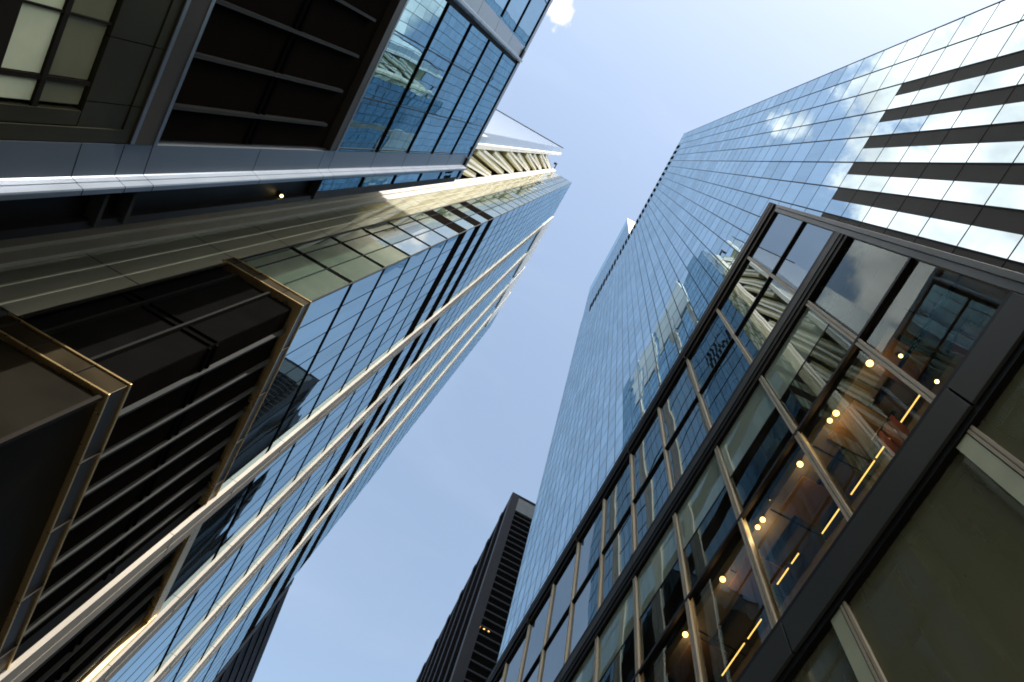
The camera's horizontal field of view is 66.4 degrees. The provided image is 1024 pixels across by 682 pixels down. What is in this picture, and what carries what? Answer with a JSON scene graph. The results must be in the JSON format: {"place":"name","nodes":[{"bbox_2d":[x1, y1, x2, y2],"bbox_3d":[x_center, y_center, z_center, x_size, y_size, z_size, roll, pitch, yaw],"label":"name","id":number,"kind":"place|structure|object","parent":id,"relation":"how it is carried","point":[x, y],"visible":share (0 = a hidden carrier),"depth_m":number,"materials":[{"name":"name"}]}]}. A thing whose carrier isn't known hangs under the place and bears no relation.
{"place":"outdoors","nodes":[
{"label":"outdoors","id":0,"kind":"place"},
{"bbox_2d":[212,578,293,681],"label":"dark office building","id":1,"kind":"structure","parent":0,"point":[242,664],"depth_m":109.55,"materials":[{"name":"glass"}]},
{"bbox_2d":[0,109,571,681],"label":"office tower","id":2,"kind":"structure","parent":0,"point":[208,421],"depth_m":36.53,"materials":[{"name":"blue glass"}]},
{"bbox_2d":[416,492,535,681],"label":"dark tower","id":3,"kind":"structure","parent":0,"point":[467,645],"depth_m":153.99,"materials":[{"name":"metal"}]},
{"bbox_2d":[252,0,1000,681],"label":"sky","id":4,"kind":"structure","parent":0,"point":[617,85],"materials":[{"name":"blue"}]},
{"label":"pavement","id":5,"kind":"structure","parent":0,"visible":0},
{"bbox_2d":[486,202,1023,681],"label":"shop building","id":6,"kind":"structure","parent":5,"relation":"on","point":[906,564],"depth_m":22.39,"materials":[{"name":"brown metal"}]},
{"bbox_2d":[504,632,526,681],"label":"window","id":7,"kind":"structure","parent":6,"relation":"in","point":[513,666],"depth_m":44.40,"materials":[{"name":"blue glass"}]},
{"bbox_2d":[520,592,550,681],"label":"window","id":8,"kind":"structure","parent":6,"relation":"in","point":[532,657],"depth_m":41.65,"materials":[{"name":"blue glass"}]},
{"bbox_2d":[540,548,576,681],"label":"window","id":9,"kind":"structure","parent":6,"relation":"in","point":[553,659],"depth_m":38.54,"materials":[{"name":"blue glass"}]},
{"bbox_2d":[567,505,602,658],"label":"window","id":10,"kind":"structure","parent":6,"relation":"in","point":[584,601],"depth_m":37.43,"materials":[{"name":"blue glass"}]},
{"bbox_2d":[601,459,631,603],"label":"window","id":11,"kind":"structure","parent":6,"relation":"in","point":[617,546],"depth_m":36.64,"materials":[{"name":"blue glass"}]},
{"bbox_2d":[632,413,669,547],"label":"window","id":12,"kind":"structure","parent":6,"relation":"in","point":[650,482],"depth_m":35.82,"materials":[{"name":"blue glass"}]},
{"bbox_2d":[637,598,685,675],"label":"window","id":13,"kind":"structure","parent":6,"relation":"in","point":[671,624],"depth_m":23.86,"materials":[{"name":"glass"}]},
{"bbox_2d":[660,364,708,487],"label":"window","id":14,"kind":"structure","parent":6,"relation":"in","point":[685,428],"depth_m":35.02,"materials":[{"name":"blue glass"}]},
{"bbox_2d":[682,630,687,637],"bbox_3d":[5.185,8.759,23.448,0.173,0.276,0.164,28,-75,1],"label":"spot lamp","id":15,"kind":"object","parent":6,"relation":"attached to","point":[685,634],"visible":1,"depth_m":23.35,"materials":[{"name":"yellow metal"}]},
{"bbox_2d":[686,519,739,600],"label":"window","id":16,"kind":"structure","parent":6,"relation":"in","point":[734,528],"depth_m":23.07,"materials":[{"name":"glass"}]},
{"bbox_2d":[689,313,749,426],"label":"window","id":17,"kind":"structure","parent":6,"relation":"in","point":[718,365],"depth_m":34.21,"materials":[{"name":"clear glass"}]},
{"bbox_2d":[720,575,725,581],"bbox_3d":[6.142,6.929,22.855,0.173,0.276,0.164,28,-75,1],"label":"spot lamp","id":18,"kind":"object","parent":6,"relation":"attached to","point":[722,578],"visible":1,"depth_m":22.76,"materials":[{"name":"yellow metal"}]},
{"bbox_2d":[721,641,744,675],"bbox_3d":[6.604,9.487,23.407,0.060,0.131,1.291,28,-75,1],"label":"light strip","id":19,"kind":"object","parent":6,"relation":"attached to","point":[735,654],"visible":1,"depth_m":23.38,"materials":[{"name":"gold metal"}]},
{"bbox_2d":[746,617,761,638],"bbox_3d":[7.146,8.465,23.095,0.060,0.131,0.758,28,-75,1],"label":"light strip","id":20,"kind":"object","parent":6,"relation":"attached to","point":[754,627],"visible":1,"depth_m":23.06,"materials":[{"name":"gold metal"}]},
{"bbox_2d":[719,260,792,360],"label":"window","id":21,"kind":"structure","parent":6,"relation":"in","point":[755,302],"depth_m":33.40,"materials":[{"name":"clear glass"}]},
{"bbox_2d":[738,432,796,519],"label":"window","id":22,"kind":"structure","parent":6,"relation":"in","point":[792,440],"depth_m":22.28,"materials":[{"name":"glass"}]},
{"bbox_2d":[776,566,788,584],"bbox_3d":[7.809,6.764,22.610,0.060,0.131,0.605,28,-75,1],"label":"light strip","id":23,"kind":"object","parent":6,"relation":"attached to","point":[783,574],"visible":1,"depth_m":22.56,"materials":[{"name":"gold plastic"}]},
{"bbox_2d":[751,213,832,290],"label":"window","id":24,"kind":"structure","parent":6,"relation":"in","point":[789,247],"depth_m":32.66,"materials":[{"name":"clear glass"}]},
{"bbox_2d":[790,551,799,563],"bbox_3d":[8.101,6.207,22.440,0.060,0.131,0.383,28,-75,1],"label":"light strip","id":25,"kind":"object","parent":6,"relation":"attached to","point":[794,557],"visible":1,"depth_m":22.41,"materials":[{"name":"gold plastic"}]},
{"bbox_2d":[797,460,802,466],"bbox_3d":[7.987,3.403,21.749,0.173,0.276,0.164,28,-75,1],"label":"spot lamp","id":26,"kind":"object","parent":6,"relation":"attached to","point":[799,463],"visible":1,"depth_m":21.64,"materials":[{"name":"yellow metal"}]},
{"bbox_2d":[795,340,857,433],"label":"window","id":27,"kind":"structure","parent":6,"relation":"in","point":[846,358],"depth_m":21.49,"materials":[{"name":"glass"}]},
{"bbox_2d":[820,506,839,533],"bbox_3d":[8.964,5.047,22.052,0.060,0.131,0.896,28,-75,1],"label":"light strip","id":28,"kind":"object","parent":6,"relation":"attached to","point":[828,522],"visible":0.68,"depth_m":22.03,"materials":[{"name":"gold metal"}]},
{"bbox_2d":[792,608,875,681],"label":"window","id":29,"kind":"structure","parent":6,"relation":"in","point":[838,657],"depth_m":14.84,"materials":[{"name":"grey glass"}]},
{"bbox_2d":[833,409,838,415],"bbox_3d":[8.759,1.926,21.228,0.173,0.373,0.164,28,-75,1],"label":"spot lamp","id":30,"kind":"object","parent":6,"relation":"attached to","point":[835,412],"visible":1,"depth_m":21.08,"materials":[{"name":"yellow metal"}]},
{"bbox_2d":[849,459,874,494],"bbox_3d":[9.682,3.759,21.654,0.060,0.131,1.162,28,-75,1],"label":"light strip","id":31,"kind":"object","parent":6,"relation":"attached to","point":[862,476],"visible":1,"depth_m":21.62,"materials":[{"name":"gold metal"}]},
{"bbox_2d":[866,360,872,366],"bbox_3d":[9.469,0.567,20.802,0.187,0.399,0.178,28,-75,1],"label":"spot lamp","id":32,"kind":"object","parent":6,"relation":"attached to","point":[869,363],"visible":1,"depth_m":20.64,"materials":[{"name":"yellow metal"}]},
{"bbox_2d":[855,257,914,340],"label":"window","id":33,"kind":"structure","parent":6,"relation":"in","point":[909,262],"depth_m":20.76,"materials":[{"name":"glass"}]},
{"bbox_2d":[871,410,910,455],"bbox_3d":[9.207,2.433,18.500,0.110,2.660,0.920,28,-75,1],"label":"red cloth","id":34,"kind":"object","parent":6,"relation":"hanging from","point":[892,427],"visible":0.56,"depth_m":19.18,"materials":[{"name":"fabric"}]},
{"bbox_2d":[874,393,919,457],"bbox_3d":[10.474,2.225,21.189,0.060,0.131,2.254,28,-75,1],"label":"light strip","id":35,"kind":"object","parent":6,"relation":"attached to","point":[901,419],"visible":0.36,"depth_m":21.09,"materials":[{"name":"gold plastic"}]},
{"bbox_2d":[896,352,902,357],"bbox_3d":[10.109,0.372,20.414,0.120,0.255,0.120,28,-75,1],"label":"downlight","id":36,"kind":"object","parent":6,"relation":"attached to","point":[899,354],"visible":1,"depth_m":20.36,"materials":[{"name":"white metal"}]},
{"bbox_2d":[931,377,938,383],"bbox_3d":[10.670,1.001,19.718,0.120,0.255,0.120,28,-75,1],"label":"downlight","id":37,"kind":"object","parent":6,"relation":"attached to","point":[935,380],"visible":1,"depth_m":19.67,"materials":[{"name":"white metal"}]},
{"bbox_2d":[848,434,1023,681],"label":"window","id":38,"kind":"structure","parent":6,"relation":"in","point":[945,602],"depth_m":12.85,"materials":[{"name":"grey glass"}]},
{"bbox_2d":[943,318,981,357],"bbox_3d":[10.243,0.094,17.355,0.110,1.860,0.920,28,-75,1],"label":"red cloth","id":39,"kind":"object","parent":6,"relation":"hanging from","point":[962,345],"visible":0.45,"depth_m":17.90,"materials":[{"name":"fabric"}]},
{"bbox_2d":[977,364,1023,463],"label":"window","id":40,"kind":"structure","parent":6,"relation":"in","point":[1003,424],"depth_m":13.59,"materials":[{"name":"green glass"}]},
{"bbox_2d":[497,0,1023,661],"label":"glass tower","id":41,"kind":"structure","parent":5,"relation":"on","point":[919,140],"depth_m":59.17,"materials":[{"name":"blue glass"}]},
{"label":"pavement","id":42,"kind":"structure","parent":0,"visible":0},
{"bbox_2d":[0,0,552,239],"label":"glass block","id":43,"kind":"structure","parent":42,"relation":"on","point":[116,112],"depth_m":24.79,"materials":[{"name":"black metal"}]},
{"bbox_2d":[0,74,36,99],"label":"lobby window","id":44,"kind":"structure","parent":43,"relation":"in","point":[15,87],"depth_m":15.89,"materials":[{"name":"grey glass"}]},
{"bbox_2d":[1,3,60,72],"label":"lobby window","id":45,"kind":"structure","parent":43,"relation":"in","point":[35,26],"depth_m":15.55,"materials":[{"name":"grey glass"}]},
{"bbox_2d":[29,0,64,8],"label":"lobby window","id":46,"kind":"structure","parent":43,"relation":"in","point":[59,4],"depth_m":15.59,"materials":[{"name":"grey glass"}]},
{"bbox_2d":[39,81,84,103],"bbox_3d":[-9.944,-5.486,17.186,0.130,1.332,0.477,30,-75,0],"label":"lobby window","id":47,"kind":"structure","parent":43,"relation":"in","point":[58,92],"depth_m":17.20,"materials":[{"name":"grey glass"}]},
{"bbox_2d":[49,15,106,79],"bbox_3d":[-9.442,-6.355,16.916,0.130,1.332,1.332,30,-75,0],"label":"lobby window","id":48,"kind":"structure","parent":43,"relation":"in","point":[81,39],"depth_m":16.93,"materials":[{"name":"grey glass"}]},
{"bbox_2d":[71,0,116,21],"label":"lobby window","id":49,"kind":"structure","parent":43,"relation":"in","point":[99,9],"depth_m":16.79,"materials":[{"name":"grey glass"}]},
{"bbox_2d":[276,190,284,197],"bbox_3d":[-9.562,-6.052,32.400,0.320,0.370,0.240,30,-75,0],"label":"wall lamp","id":50,"kind":"object","parent":43,"relation":"attached to","point":[280,194],"visible":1,"depth_m":32.33,"materials":[{"name":"white metal"}]},
{"bbox_2d":[318,177,363,190],"label":"window pane","id":51,"kind":"structure","parent":43,"relation":"in","point":[331,184],"depth_m":38.08,"materials":[{"name":"teal glass"}]},
{"bbox_2d":[338,98,396,151],"label":"window pane","id":52,"kind":"structure","parent":43,"relation":"in","point":[371,119],"depth_m":37.31,"materials":[{"name":"teal glass"}]},
{"bbox_2d":[361,175,394,186],"label":"window pane","id":53,"kind":"structure","parent":43,"relation":"in","point":[377,180],"depth_m":44.00,"materials":[{"name":"teal glass"}]},
{"bbox_2d":[363,31,424,104],"label":"window pane","id":54,"kind":"structure","parent":43,"relation":"in","point":[401,57],"depth_m":36.56,"materials":[{"name":"teal glass"}]},
{"bbox_2d":[379,107,425,152],"label":"window pane","id":55,"kind":"structure","parent":43,"relation":"in","point":[406,123],"depth_m":43.21,"materials":[{"name":"teal glass"}]},
{"bbox_2d":[394,173,421,182],"label":"window pane","id":56,"kind":"structure","parent":43,"relation":"in","point":[406,177],"depth_m":49.99,"materials":[{"name":"teal glass"}]},
{"bbox_2d":[395,0,446,46],"label":"window pane","id":57,"kind":"structure","parent":43,"relation":"in","point":[419,19],"depth_m":36.28,"materials":[{"name":"teal glass"}]},
{"bbox_2d":[401,50,450,111],"label":"window pane","id":58,"kind":"structure","parent":43,"relation":"in","point":[433,68],"depth_m":42.47,"materials":[{"name":"teal glass"}]},
{"bbox_2d":[409,114,447,153],"label":"window pane","id":59,"kind":"structure","parent":43,"relation":"in","point":[433,126],"depth_m":49.18,"materials":[{"name":"teal glass"}]},
{"bbox_2d":[419,172,440,180],"label":"window pane","id":60,"kind":"structure","parent":43,"relation":"in","point":[425,176],"depth_m":56.00,"materials":[{"name":"teal glass"}]},
{"bbox_2d":[429,5,469,61],"label":"window pane","id":61,"kind":"structure","parent":43,"relation":"in","point":[453,27],"depth_m":41.75,"materials":[{"name":"teal glass"}]},
{"bbox_2d":[433,119,465,153],"label":"window pane","id":62,"kind":"structure","parent":43,"relation":"in","point":[454,128],"depth_m":55.23,"materials":[{"name":"teal glass"}]},
{"bbox_2d":[429,65,470,117],"label":"window pane","id":63,"kind":"structure","parent":43,"relation":"in","point":[456,80],"depth_m":48.44,"materials":[{"name":"teal glass"}]},
{"bbox_2d":[440,171,459,178],"label":"window pane","id":64,"kind":"structure","parent":43,"relation":"in","point":[449,174],"depth_m":62.55,"materials":[{"name":"teal glass"}]},
{"bbox_2d":[452,124,482,154],"label":"window pane","id":65,"kind":"structure","parent":43,"relation":"in","point":[471,132],"depth_m":61.65,"materials":[{"name":"teal glass"}]},
{"bbox_2d":[451,76,486,121],"label":"window pane","id":66,"kind":"structure","parent":43,"relation":"in","point":[475,87],"depth_m":54.52,"materials":[{"name":"teal glass"}]},
{"bbox_2d":[454,25,487,73],"label":"window pane","id":67,"kind":"structure","parent":43,"relation":"in","point":[475,42],"depth_m":47.72,"materials":[{"name":"teal glass"}]},
{"bbox_2d":[468,85,500,125],"label":"window pane","id":68,"kind":"structure","parent":43,"relation":"in","point":[490,95],"depth_m":60.88,"materials":[{"name":"teal glass"}]},
{"bbox_2d":[473,42,501,81],"label":"window pane","id":69,"kind":"structure","parent":43,"relation":"in","point":[491,56],"depth_m":53.75,"materials":[{"name":"teal glass"}]},
{"bbox_2d":[489,54,514,90],"label":"window pane","id":70,"kind":"structure","parent":43,"relation":"in","point":[505,66],"depth_m":60.15,"materials":[{"name":"teal glass"}]},
{"bbox_2d":[500,0,528,32],"label":"window pane","id":71,"kind":"structure","parent":43,"relation":"in","point":[515,9],"depth_m":53.21,"materials":[{"name":"teal glass"}]},
{"bbox_2d":[485,0,548,17],"label":"window pane","id":72,"kind":"structure","parent":43,"relation":"in","point":[498,6],"depth_m":48.20,"materials":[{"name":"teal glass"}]},
{"bbox_2d":[513,0,546,47],"label":"window pane","id":73,"kind":"structure","parent":43,"relation":"in","point":[524,30],"depth_m":59.29,"materials":[{"name":"teal glass"}]}
]}

